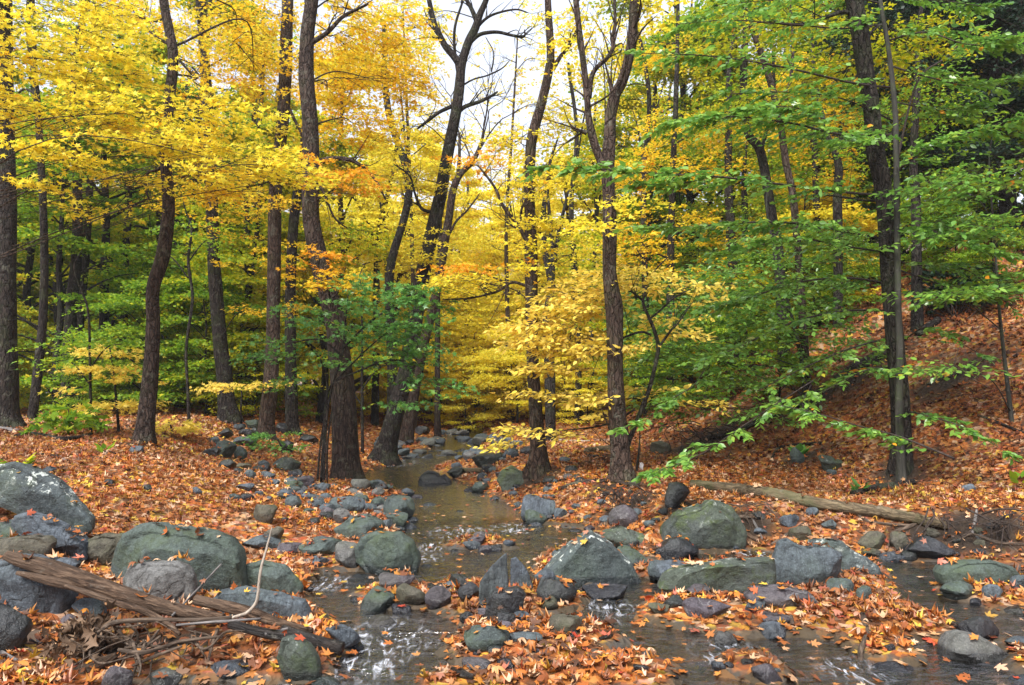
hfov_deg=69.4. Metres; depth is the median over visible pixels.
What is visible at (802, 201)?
understory bush
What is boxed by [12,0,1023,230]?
sky
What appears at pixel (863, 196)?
understory bush
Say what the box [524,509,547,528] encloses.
stone
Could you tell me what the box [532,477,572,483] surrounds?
stick
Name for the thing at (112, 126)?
maple tree
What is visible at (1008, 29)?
hemlock tree
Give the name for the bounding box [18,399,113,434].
bush
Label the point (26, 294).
maple tree
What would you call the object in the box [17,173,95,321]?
maple tree
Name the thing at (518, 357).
understory bush
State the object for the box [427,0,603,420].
maple tree
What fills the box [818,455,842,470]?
stone
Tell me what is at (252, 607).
upright stick
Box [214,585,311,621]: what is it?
boulder
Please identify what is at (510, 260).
maple tree
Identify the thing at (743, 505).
root mass
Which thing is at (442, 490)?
stone
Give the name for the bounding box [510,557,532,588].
stone
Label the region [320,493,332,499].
stone
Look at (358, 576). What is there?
stone
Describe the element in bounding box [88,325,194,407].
understory bush
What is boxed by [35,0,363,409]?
maple tree
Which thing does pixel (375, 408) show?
maple tree
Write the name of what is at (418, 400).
understory bush
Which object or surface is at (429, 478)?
boulder
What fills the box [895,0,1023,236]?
hemlock tree
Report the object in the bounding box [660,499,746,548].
boulder
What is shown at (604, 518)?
stone
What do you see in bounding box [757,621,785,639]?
stone
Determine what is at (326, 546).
boulder
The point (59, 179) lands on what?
maple tree
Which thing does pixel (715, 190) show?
maple tree
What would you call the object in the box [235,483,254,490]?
stone
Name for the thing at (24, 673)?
fallen leaves
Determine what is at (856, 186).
maple tree
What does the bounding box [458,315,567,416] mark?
understory bush
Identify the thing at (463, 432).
stone
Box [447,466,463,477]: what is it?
stone
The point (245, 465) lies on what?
stone
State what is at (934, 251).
understory bush
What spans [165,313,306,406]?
understory bush
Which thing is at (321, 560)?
stone
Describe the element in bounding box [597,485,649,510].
root mass
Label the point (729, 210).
maple tree
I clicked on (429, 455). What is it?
stone
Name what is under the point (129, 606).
driftwood branch
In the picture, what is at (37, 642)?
stick
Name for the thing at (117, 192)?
maple tree
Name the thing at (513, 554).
stone
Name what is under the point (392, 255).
maple tree
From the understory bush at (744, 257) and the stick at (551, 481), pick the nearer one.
the stick at (551, 481)
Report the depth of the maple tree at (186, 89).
25.75 m
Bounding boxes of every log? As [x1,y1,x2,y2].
[0,426,19,431]
[2,551,224,617]
[30,431,92,441]
[72,652,117,673]
[192,595,313,632]
[227,621,298,640]
[281,624,344,655]
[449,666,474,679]
[463,468,481,472]
[558,478,627,489]
[584,445,609,453]
[689,479,947,529]
[703,414,779,440]
[739,514,757,519]
[797,388,822,407]
[833,349,885,382]
[850,478,915,494]
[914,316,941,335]
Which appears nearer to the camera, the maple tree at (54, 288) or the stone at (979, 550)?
the stone at (979, 550)
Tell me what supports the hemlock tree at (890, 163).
on the ground
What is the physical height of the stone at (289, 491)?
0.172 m
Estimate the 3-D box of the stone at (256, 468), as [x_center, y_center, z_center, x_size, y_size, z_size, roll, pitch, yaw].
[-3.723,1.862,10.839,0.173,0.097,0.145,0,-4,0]
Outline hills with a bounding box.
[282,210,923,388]
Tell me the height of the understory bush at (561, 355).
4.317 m
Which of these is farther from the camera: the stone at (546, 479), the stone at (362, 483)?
the stone at (362, 483)
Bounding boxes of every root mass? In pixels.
[52,615,244,684]
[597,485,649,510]
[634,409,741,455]
[728,501,781,530]
[905,506,1023,554]
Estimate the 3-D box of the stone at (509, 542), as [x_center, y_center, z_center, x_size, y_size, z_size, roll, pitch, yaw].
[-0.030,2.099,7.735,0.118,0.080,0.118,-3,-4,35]
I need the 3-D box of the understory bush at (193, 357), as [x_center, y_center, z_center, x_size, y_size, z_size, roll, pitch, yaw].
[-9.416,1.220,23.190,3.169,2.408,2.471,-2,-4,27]
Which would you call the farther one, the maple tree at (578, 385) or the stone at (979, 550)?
the maple tree at (578, 385)
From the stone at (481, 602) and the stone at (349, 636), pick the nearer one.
the stone at (349, 636)
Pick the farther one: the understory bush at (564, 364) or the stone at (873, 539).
the understory bush at (564, 364)
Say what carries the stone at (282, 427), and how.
on the ground
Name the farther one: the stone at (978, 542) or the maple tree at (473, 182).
the maple tree at (473, 182)
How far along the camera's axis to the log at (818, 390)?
13.51 m
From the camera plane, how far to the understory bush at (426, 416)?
28.70 m
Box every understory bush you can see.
[17,300,62,408]
[17,319,95,397]
[18,346,43,406]
[19,320,115,404]
[19,365,31,398]
[39,343,119,412]
[46,277,211,403]
[77,372,138,411]
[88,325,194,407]
[136,273,303,414]
[158,369,203,409]
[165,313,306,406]
[170,344,249,409]
[177,353,263,411]
[190,338,325,417]
[256,362,321,417]
[351,313,386,398]
[352,358,386,414]
[353,329,457,420]
[356,378,383,409]
[367,316,460,404]
[380,369,429,410]
[383,328,469,421]
[419,334,479,411]
[423,325,527,428]
[430,373,494,431]
[441,343,506,413]
[446,351,502,416]
[454,325,560,420]
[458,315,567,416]
[458,330,569,422]
[479,354,557,416]
[518,310,633,418]
[520,325,595,415]
[525,333,569,411]
[540,349,599,418]
[556,366,626,424]
[572,315,713,417]
[588,357,607,410]
[590,335,664,398]
[623,239,745,380]
[627,322,711,410]
[650,315,750,407]
[661,265,816,375]
[675,288,757,353]
[699,285,776,366]
[710,233,831,328]
[713,217,812,326]
[736,163,903,322]
[740,199,880,298]
[744,321,832,400]
[759,241,861,328]
[802,171,892,279]
[804,227,908,319]
[899,73,1023,219]
[900,183,990,270]
[901,205,1008,297]
[918,72,1023,220]
[933,213,1023,303]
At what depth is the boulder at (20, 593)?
4.92 m
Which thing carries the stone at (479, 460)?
on the ground
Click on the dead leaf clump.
(82, 628)
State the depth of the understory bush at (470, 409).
28.11 m
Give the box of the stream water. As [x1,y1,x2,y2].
[185,428,1023,684]
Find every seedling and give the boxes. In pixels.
[0,452,35,463]
[94,440,116,451]
[1009,470,1023,482]
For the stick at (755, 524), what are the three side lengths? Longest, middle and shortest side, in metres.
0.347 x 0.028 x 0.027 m
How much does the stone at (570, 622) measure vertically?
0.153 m
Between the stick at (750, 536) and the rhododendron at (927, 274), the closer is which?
the stick at (750, 536)
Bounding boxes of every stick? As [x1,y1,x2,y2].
[0,650,18,660]
[23,645,42,656]
[29,639,42,644]
[39,453,59,458]
[96,615,231,633]
[117,635,222,654]
[131,645,182,666]
[135,629,159,659]
[171,564,221,616]
[176,617,260,625]
[232,527,272,618]
[265,627,288,634]
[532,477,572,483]
[558,439,607,441]
[575,453,608,457]
[599,631,621,639]
[747,532,759,541]
[751,518,762,538]
[770,442,821,460]
[770,521,806,545]
[789,614,794,630]
[857,515,916,526]
[857,612,870,667]
[885,523,917,550]
[926,373,960,384]
[960,533,1023,545]
[971,509,977,532]
[974,413,1023,433]
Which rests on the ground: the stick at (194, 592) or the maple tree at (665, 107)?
the maple tree at (665, 107)
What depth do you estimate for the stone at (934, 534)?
7.42 m
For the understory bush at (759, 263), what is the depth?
22.05 m
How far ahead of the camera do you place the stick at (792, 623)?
5.13 m
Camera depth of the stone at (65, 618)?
4.85 m
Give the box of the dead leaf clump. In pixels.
[27,598,148,667]
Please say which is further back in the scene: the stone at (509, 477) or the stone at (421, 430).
the stone at (421, 430)
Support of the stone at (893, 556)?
on the ground
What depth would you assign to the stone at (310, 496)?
9.73 m
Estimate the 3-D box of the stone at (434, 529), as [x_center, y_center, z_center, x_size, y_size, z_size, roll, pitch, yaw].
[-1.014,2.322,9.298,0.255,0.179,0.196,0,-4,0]
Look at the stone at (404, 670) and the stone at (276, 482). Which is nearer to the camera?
the stone at (404, 670)
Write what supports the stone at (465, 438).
on the ground
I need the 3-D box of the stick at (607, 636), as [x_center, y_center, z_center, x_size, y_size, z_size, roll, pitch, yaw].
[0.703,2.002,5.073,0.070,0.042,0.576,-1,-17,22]
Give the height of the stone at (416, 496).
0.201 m
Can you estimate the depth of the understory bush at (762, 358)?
16.38 m
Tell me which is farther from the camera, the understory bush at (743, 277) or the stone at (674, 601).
the understory bush at (743, 277)
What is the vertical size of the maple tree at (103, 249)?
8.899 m
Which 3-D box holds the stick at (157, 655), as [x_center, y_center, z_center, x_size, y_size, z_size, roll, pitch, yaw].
[-2.021,1.781,4.204,0.281,0.024,0.031,-18,1,-16]
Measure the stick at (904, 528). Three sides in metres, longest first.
0.587 x 0.124 x 0.059 m
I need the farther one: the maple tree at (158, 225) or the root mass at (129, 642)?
the maple tree at (158, 225)
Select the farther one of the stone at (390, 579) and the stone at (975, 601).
the stone at (390, 579)
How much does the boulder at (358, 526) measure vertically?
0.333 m
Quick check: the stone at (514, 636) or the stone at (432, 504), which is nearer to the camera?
the stone at (514, 636)
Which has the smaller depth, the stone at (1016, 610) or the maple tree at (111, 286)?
the stone at (1016, 610)
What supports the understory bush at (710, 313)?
on the ground
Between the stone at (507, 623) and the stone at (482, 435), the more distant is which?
the stone at (482, 435)
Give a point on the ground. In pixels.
(242, 521)
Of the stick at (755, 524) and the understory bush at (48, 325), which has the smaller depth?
the stick at (755, 524)
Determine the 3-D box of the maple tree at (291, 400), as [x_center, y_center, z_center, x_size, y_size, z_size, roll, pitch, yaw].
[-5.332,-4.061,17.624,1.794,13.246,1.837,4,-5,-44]
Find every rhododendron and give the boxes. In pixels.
[637,361,685,404]
[904,264,1013,318]
[962,214,1023,264]
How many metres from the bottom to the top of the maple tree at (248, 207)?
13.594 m
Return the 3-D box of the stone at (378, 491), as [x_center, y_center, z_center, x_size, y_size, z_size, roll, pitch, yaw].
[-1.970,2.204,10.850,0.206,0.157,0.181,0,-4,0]
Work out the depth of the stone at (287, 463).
12.87 m
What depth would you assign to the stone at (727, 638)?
4.87 m
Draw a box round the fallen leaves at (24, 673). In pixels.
[0,401,1023,684]
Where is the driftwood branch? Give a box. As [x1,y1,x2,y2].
[64,584,181,635]
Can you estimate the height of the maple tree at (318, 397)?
10.358 m
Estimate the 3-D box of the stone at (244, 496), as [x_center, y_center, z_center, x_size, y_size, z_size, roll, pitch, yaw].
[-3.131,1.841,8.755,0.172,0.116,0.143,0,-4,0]
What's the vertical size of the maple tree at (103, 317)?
12.908 m
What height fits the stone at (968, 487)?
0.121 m
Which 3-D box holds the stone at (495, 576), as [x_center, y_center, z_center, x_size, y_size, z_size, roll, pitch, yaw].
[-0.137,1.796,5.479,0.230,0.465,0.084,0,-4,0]
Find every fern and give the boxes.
[787,443,811,453]
[850,477,869,489]
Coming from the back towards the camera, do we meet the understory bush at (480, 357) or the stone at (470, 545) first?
the understory bush at (480, 357)
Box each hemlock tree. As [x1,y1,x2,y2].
[797,0,1023,248]
[812,0,1023,231]
[824,0,1016,248]
[832,0,1021,213]
[880,3,1021,92]
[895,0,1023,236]
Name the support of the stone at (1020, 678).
on the ground
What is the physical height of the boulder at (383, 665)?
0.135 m
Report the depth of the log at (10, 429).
12.71 m
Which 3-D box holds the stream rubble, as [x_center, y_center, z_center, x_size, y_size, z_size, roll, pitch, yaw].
[-1.626,2.333,14.023,7.065,0.755,20.770,1,-4,-21]
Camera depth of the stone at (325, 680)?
4.21 m
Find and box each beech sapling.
[468,249,742,471]
[591,177,908,432]
[845,137,1023,422]
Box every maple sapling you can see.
[7,249,165,431]
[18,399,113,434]
[38,343,171,434]
[130,202,244,420]
[133,415,206,436]
[189,379,291,423]
[225,271,487,482]
[234,430,310,456]
[300,262,415,453]
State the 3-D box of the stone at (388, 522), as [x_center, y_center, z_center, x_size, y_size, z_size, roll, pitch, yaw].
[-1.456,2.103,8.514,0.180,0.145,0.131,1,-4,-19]
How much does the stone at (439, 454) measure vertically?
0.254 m
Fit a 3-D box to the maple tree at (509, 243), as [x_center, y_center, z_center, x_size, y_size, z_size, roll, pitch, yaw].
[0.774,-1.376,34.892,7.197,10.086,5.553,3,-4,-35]
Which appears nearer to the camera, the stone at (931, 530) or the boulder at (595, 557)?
the boulder at (595, 557)
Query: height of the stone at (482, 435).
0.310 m
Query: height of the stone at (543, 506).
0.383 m
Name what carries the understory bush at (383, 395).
on the ground
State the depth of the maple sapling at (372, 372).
17.11 m
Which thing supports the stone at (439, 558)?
on the ground
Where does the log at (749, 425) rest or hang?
on the ground
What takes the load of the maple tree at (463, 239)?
on the ground
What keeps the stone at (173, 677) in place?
on the ground
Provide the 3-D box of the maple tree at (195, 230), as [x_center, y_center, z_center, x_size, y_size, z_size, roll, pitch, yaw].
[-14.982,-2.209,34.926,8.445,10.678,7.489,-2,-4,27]
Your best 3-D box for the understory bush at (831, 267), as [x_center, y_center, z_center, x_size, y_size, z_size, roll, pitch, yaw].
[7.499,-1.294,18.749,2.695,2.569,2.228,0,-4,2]
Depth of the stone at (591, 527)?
8.51 m
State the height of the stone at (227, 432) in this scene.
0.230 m
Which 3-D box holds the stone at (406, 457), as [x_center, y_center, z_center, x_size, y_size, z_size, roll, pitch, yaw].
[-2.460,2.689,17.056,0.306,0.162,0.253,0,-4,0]
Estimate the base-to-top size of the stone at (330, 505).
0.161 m
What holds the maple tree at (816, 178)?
on the ground
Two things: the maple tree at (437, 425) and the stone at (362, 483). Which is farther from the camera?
the maple tree at (437, 425)
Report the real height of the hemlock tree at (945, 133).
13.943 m
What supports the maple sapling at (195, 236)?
on the ground
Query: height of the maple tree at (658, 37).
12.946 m
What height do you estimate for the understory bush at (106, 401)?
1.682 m
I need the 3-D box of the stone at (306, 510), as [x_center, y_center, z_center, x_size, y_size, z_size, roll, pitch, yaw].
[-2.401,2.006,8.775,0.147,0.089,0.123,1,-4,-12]
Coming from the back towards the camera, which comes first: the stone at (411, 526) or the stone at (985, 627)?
the stone at (411, 526)
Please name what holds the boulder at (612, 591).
on the ground
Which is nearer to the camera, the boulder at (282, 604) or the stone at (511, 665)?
the stone at (511, 665)
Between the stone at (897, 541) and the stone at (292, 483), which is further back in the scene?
the stone at (292, 483)
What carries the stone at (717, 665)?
on the ground
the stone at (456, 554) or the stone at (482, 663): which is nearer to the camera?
the stone at (482, 663)
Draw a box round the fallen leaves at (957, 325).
[561,215,1023,517]
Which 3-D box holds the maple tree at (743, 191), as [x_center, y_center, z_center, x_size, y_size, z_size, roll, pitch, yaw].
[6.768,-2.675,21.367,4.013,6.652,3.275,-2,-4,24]
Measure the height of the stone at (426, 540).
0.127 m
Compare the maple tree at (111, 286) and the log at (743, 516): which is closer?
the log at (743, 516)
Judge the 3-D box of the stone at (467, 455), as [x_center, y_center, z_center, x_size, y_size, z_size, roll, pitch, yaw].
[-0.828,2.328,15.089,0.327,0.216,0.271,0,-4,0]
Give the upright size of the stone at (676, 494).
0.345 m
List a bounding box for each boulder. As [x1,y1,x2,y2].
[0,461,95,534]
[0,519,18,537]
[0,534,56,558]
[0,553,81,613]
[0,603,32,651]
[11,512,88,560]
[85,532,122,565]
[110,522,248,591]
[123,560,197,602]
[210,659,250,678]
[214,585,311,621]
[241,534,280,548]
[246,560,303,596]
[277,635,321,680]
[298,536,341,555]
[334,513,385,539]
[346,656,394,681]
[355,530,420,576]
[418,470,452,492]
[463,625,509,651]
[484,586,525,619]
[543,529,643,591]
[582,582,626,609]
[599,526,644,547]
[617,545,649,565]
[647,559,685,581]
[654,537,698,560]
[657,556,776,594]
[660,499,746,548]
[682,597,731,618]
[743,584,819,607]
[772,538,842,585]
[807,538,883,576]
[865,661,914,684]
[900,535,955,558]
[933,559,1019,584]
[937,629,1008,673]
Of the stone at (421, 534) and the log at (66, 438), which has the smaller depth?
the stone at (421, 534)
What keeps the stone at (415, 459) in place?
on the ground
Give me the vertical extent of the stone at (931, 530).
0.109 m
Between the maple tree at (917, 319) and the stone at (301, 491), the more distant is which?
the maple tree at (917, 319)
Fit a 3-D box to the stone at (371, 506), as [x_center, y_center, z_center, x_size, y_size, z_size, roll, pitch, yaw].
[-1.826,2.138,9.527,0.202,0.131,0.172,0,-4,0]
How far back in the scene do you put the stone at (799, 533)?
7.60 m
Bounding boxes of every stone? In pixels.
[42,466,55,472]
[60,614,76,622]
[71,598,106,616]
[101,665,132,684]
[104,479,114,485]
[129,445,143,453]
[142,484,151,491]
[149,667,182,684]
[192,487,201,493]
[203,447,220,456]
[209,436,219,443]
[216,440,236,457]
[217,428,233,437]
[219,459,236,468]
[233,424,245,429]
[233,436,256,446]
[234,446,247,460]
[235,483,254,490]
[236,463,251,469]
[238,428,255,435]
[241,493,254,500]
[243,469,256,477]
[245,419,257,428]
[252,466,263,470]
[253,504,277,523]
[255,491,263,496]
[257,463,270,470]
[258,460,269,465]
[261,471,275,477]
[264,526,283,538]
[267,479,279,485]
[273,457,300,470]
[275,423,288,434]
[277,488,294,495]
[277,492,287,498]
[277,542,301,552]
[280,441,293,451]
[284,477,301,483]
[284,495,301,507]
[285,480,303,487]
[288,469,301,476]
[291,486,300,491]
[295,488,305,494]
[299,434,318,443]
[299,475,314,485]
[303,494,319,499]
[303,508,315,513]
[303,555,330,566]
[307,497,324,507]
[307,676,341,684]
[317,482,330,490]
[318,511,332,520]
[319,503,335,509]
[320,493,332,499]
[320,507,333,511]
[320,585,334,593]
[325,624,359,648]
[329,496,365,514]
[333,507,349,523]
[335,541,358,567]
[341,619,353,626]
[345,574,371,586]
[347,488,358,493]
[351,479,370,489]
[353,642,363,650]
[354,494,368,501]
[360,585,394,616]
[364,504,376,510]
[366,614,397,642]
[368,480,378,488]
[370,496,384,503]
[371,487,384,495]
[375,483,387,488]
[378,572,414,587]
[383,494,414,519]
[383,519,392,527]
[385,512,407,526]
[391,603,410,615]
[396,583,424,605]
[398,448,409,455]
[398,660,409,672]
[399,456,411,461]
[401,488,414,495]
[402,642,417,650]
[404,523,416,533]
[406,454,418,458]
[407,516,417,522]
[411,455,421,463]
[411,494,423,502]
[412,449,426,455]
[415,426,429,434]
[415,529,428,537]
[419,502,437,513]
[419,564,434,575]
[420,438,435,446]
[420,453,434,463]
[421,520,440,531]
[422,537,435,546]
[425,583,434,588]
[425,586,450,609]
[431,553,445,561]
[434,453,446,461]
[435,438,444,444]
[437,484,454,492]
[441,450,457,460]
[444,581,455,588]
[445,429,457,434]
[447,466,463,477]
[449,573,466,588]
[450,510,467,521]
[451,462,462,467]
[451,551,463,557]
[452,429,469,436]
[457,436,472,444]
[457,581,478,601]
[459,611,474,622]
[462,486,471,495]
[462,657,491,669]
[463,451,471,461]
[463,540,480,550]
[469,447,479,451]
[469,535,485,544]
[471,437,487,446]
[471,481,489,493]
[472,451,502,467]
[473,531,486,536]
[475,433,488,437]
[477,472,487,480]
[477,600,486,607]
[478,545,491,554]
[478,553,508,607]
[478,608,484,618]
[481,464,494,472]
[482,509,498,517]
[486,645,503,654]
[488,433,499,440]
[491,544,501,552]
[497,465,523,491]
[497,611,515,622]
[497,657,514,668]
[499,621,511,626]
[502,449,518,457]
[503,539,514,545]
[508,551,519,557]
[509,631,542,643]
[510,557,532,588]
[514,611,528,620]
[520,446,529,455]
[521,494,554,521]
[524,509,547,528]
[526,531,540,540]
[529,522,541,528]
[534,568,554,580]
[536,578,576,604]
[541,596,557,609]
[542,476,555,482]
[542,494,555,499]
[549,614,582,634]
[554,508,567,517]
[559,457,570,461]
[565,465,577,471]
[568,528,581,534]
[584,525,594,530]
[599,515,607,521]
[608,505,638,527]
[628,480,640,487]
[628,540,639,546]
[633,664,648,672]
[634,508,641,514]
[644,520,654,526]
[648,602,669,613]
[650,441,670,452]
[663,594,682,607]
[665,482,689,509]
[686,583,710,595]
[695,663,708,672]
[711,661,725,670]
[714,631,737,650]
[741,658,753,664]
[745,600,764,611]
[751,511,764,518]
[751,663,782,683]
[754,528,766,533]
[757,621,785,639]
[759,611,790,623]
[779,514,798,526]
[788,526,811,540]
[790,447,804,463]
[806,507,818,515]
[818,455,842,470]
[821,519,836,529]
[826,469,836,474]
[826,578,853,592]
[838,667,851,676]
[856,585,871,599]
[857,531,885,548]
[861,547,880,556]
[879,551,905,563]
[883,644,895,650]
[888,531,908,550]
[901,550,917,561]
[903,574,934,589]
[924,527,938,531]
[926,532,940,537]
[934,658,955,671]
[939,581,973,599]
[954,616,998,639]
[962,484,975,490]
[969,598,981,605]
[972,548,985,554]
[973,539,984,545]
[981,584,1002,597]
[1004,605,1023,616]
[1004,635,1023,645]
[1005,674,1023,684]
[1009,575,1023,587]
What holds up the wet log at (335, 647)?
on the stream water
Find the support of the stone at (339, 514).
on the ground
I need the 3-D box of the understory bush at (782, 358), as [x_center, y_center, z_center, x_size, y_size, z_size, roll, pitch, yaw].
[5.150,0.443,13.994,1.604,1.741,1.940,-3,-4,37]
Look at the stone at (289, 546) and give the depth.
7.09 m
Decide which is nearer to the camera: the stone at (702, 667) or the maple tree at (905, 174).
the stone at (702, 667)
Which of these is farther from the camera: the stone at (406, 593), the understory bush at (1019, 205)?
the understory bush at (1019, 205)
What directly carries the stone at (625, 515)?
on the ground
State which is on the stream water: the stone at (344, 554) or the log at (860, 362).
the stone at (344, 554)
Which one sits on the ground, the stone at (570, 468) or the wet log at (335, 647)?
the stone at (570, 468)
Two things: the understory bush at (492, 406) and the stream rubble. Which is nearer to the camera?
the stream rubble
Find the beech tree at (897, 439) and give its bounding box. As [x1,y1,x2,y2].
[518,0,1023,485]
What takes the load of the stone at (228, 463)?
on the ground
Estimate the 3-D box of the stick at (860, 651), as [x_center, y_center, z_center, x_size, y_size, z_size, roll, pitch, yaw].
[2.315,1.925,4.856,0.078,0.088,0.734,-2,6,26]
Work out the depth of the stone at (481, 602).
5.43 m
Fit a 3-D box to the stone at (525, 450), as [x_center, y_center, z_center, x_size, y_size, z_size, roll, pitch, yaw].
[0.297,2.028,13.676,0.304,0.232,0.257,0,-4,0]
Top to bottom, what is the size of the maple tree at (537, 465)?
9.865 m
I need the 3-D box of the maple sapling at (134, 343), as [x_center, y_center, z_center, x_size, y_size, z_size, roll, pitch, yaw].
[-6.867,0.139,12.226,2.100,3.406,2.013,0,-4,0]
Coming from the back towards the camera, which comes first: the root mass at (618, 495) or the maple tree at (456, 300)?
the maple tree at (456, 300)
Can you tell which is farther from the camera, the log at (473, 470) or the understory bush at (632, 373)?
the understory bush at (632, 373)
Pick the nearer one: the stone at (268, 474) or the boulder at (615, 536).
the boulder at (615, 536)
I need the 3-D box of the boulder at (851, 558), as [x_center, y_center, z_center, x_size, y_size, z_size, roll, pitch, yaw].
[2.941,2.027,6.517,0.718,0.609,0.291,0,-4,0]
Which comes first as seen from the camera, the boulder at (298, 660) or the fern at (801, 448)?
the boulder at (298, 660)
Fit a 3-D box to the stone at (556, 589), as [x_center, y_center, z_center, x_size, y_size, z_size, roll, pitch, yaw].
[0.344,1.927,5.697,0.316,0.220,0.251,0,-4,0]
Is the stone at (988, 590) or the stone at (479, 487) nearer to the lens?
the stone at (988, 590)
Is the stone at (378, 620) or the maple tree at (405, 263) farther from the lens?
the maple tree at (405, 263)
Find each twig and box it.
[129,632,171,637]
[148,655,190,663]
[188,630,221,642]
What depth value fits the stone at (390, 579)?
5.93 m
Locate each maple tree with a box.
[0,0,115,428]
[0,0,346,258]
[13,29,94,343]
[14,0,88,419]
[14,0,156,408]
[14,0,199,413]
[14,92,204,413]
[15,19,266,409]
[15,66,130,399]
[15,124,141,404]
[16,70,95,404]
[16,115,155,388]
[17,88,123,344]
[17,155,99,379]
[17,165,142,387]
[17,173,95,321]
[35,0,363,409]
[36,159,201,322]
[49,205,201,385]
[56,88,202,408]
[59,0,330,446]
[90,80,300,338]
[112,118,357,414]
[115,79,263,288]
[115,84,228,233]
[116,65,190,406]
[122,153,284,404]
[129,0,303,423]
[137,189,285,290]
[153,81,383,371]
[177,192,318,355]
[195,3,299,409]
[201,0,346,440]
[210,0,297,407]
[222,110,419,422]
[223,45,466,398]
[242,152,383,390]
[248,0,330,436]
[273,0,449,481]
[283,128,434,373]
[300,127,488,393]
[300,163,397,373]
[311,130,477,377]
[317,214,406,395]
[325,0,539,469]
[336,0,455,408]
[337,0,501,427]
[338,129,427,425]
[356,226,471,372]
[391,202,495,314]
[396,0,602,482]
[397,237,481,414]
[399,40,549,441]
[405,166,511,306]
[407,197,481,436]
[418,185,501,337]
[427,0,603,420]
[427,237,484,359]
[440,210,524,411]
[443,177,587,406]
[453,208,524,337]
[458,165,604,337]
[460,207,600,393]
[475,230,522,327]
[477,154,635,416]
[495,210,599,391]
[498,135,617,440]
[517,22,660,424]
[521,0,694,482]
[535,73,672,419]
[536,9,770,407]
[541,192,604,333]
[545,221,631,388]
[549,0,825,321]
[559,181,666,336]
[561,55,785,331]
[561,81,793,332]
[579,18,722,406]
[587,0,762,390]
[599,0,878,331]
[656,136,762,251]
[661,33,810,370]
[663,0,834,372]
[663,0,845,402]
[664,0,743,194]
[676,140,801,345]
[678,0,991,293]
[723,94,874,271]
[730,0,982,477]
[734,14,982,326]
[750,56,927,326]
[753,6,923,218]
[755,11,1022,263]
[837,77,1022,242]
[844,0,1018,332]
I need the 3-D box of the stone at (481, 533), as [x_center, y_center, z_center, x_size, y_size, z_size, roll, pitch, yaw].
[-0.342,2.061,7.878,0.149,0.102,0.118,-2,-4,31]
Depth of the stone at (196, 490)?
8.43 m
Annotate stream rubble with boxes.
[228,430,983,678]
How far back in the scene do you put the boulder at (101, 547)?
5.91 m
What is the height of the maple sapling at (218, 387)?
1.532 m
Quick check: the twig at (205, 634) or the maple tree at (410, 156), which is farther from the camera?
the maple tree at (410, 156)
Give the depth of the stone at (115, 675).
4.06 m
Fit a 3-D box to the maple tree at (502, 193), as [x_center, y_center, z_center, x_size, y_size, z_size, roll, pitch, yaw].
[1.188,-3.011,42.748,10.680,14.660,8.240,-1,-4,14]
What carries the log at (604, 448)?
on the ground
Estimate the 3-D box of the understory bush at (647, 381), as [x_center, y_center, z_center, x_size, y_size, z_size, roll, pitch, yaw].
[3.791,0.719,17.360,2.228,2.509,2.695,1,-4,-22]
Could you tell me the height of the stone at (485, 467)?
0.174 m
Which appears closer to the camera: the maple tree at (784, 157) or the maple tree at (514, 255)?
the maple tree at (784, 157)
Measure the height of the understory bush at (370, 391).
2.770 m
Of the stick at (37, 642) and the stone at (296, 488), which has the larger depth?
the stone at (296, 488)
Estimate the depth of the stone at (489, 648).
4.53 m
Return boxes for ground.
[0,221,1023,684]
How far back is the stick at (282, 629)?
4.48 m
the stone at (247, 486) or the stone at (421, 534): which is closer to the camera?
the stone at (421, 534)
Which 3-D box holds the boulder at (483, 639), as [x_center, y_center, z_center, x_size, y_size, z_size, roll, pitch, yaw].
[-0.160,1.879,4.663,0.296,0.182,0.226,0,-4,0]
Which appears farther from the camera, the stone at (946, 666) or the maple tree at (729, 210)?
the maple tree at (729, 210)
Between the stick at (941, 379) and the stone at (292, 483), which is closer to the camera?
the stone at (292, 483)
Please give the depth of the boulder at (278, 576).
5.76 m
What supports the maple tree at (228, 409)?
on the ground
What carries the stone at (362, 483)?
on the ground
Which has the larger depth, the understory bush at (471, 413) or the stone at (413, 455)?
the understory bush at (471, 413)
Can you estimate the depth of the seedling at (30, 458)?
7.74 m
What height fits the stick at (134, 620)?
0.055 m
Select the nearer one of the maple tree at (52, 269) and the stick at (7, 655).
the stick at (7, 655)
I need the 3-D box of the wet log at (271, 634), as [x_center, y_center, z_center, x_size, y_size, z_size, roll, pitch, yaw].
[-1.507,1.752,4.476,0.439,0.066,0.063,9,-2,7]
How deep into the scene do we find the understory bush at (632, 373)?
25.87 m
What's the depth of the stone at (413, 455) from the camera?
17.26 m
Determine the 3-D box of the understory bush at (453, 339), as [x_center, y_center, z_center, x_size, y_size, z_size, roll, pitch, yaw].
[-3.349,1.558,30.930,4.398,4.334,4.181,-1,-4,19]
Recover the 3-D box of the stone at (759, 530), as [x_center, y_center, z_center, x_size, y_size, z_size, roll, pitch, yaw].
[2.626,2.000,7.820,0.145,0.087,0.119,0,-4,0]
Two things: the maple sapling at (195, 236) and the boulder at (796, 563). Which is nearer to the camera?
the boulder at (796, 563)
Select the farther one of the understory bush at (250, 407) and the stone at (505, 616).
the understory bush at (250, 407)
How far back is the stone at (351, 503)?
9.17 m
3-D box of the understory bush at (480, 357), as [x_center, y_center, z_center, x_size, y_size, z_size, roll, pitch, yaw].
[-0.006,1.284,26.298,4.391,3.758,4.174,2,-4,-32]
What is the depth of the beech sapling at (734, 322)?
12.46 m
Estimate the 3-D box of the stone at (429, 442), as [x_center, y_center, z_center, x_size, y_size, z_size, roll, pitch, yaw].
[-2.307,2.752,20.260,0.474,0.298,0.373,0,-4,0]
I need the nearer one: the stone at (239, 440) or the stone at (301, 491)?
the stone at (301, 491)
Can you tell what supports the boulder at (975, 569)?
on the ground

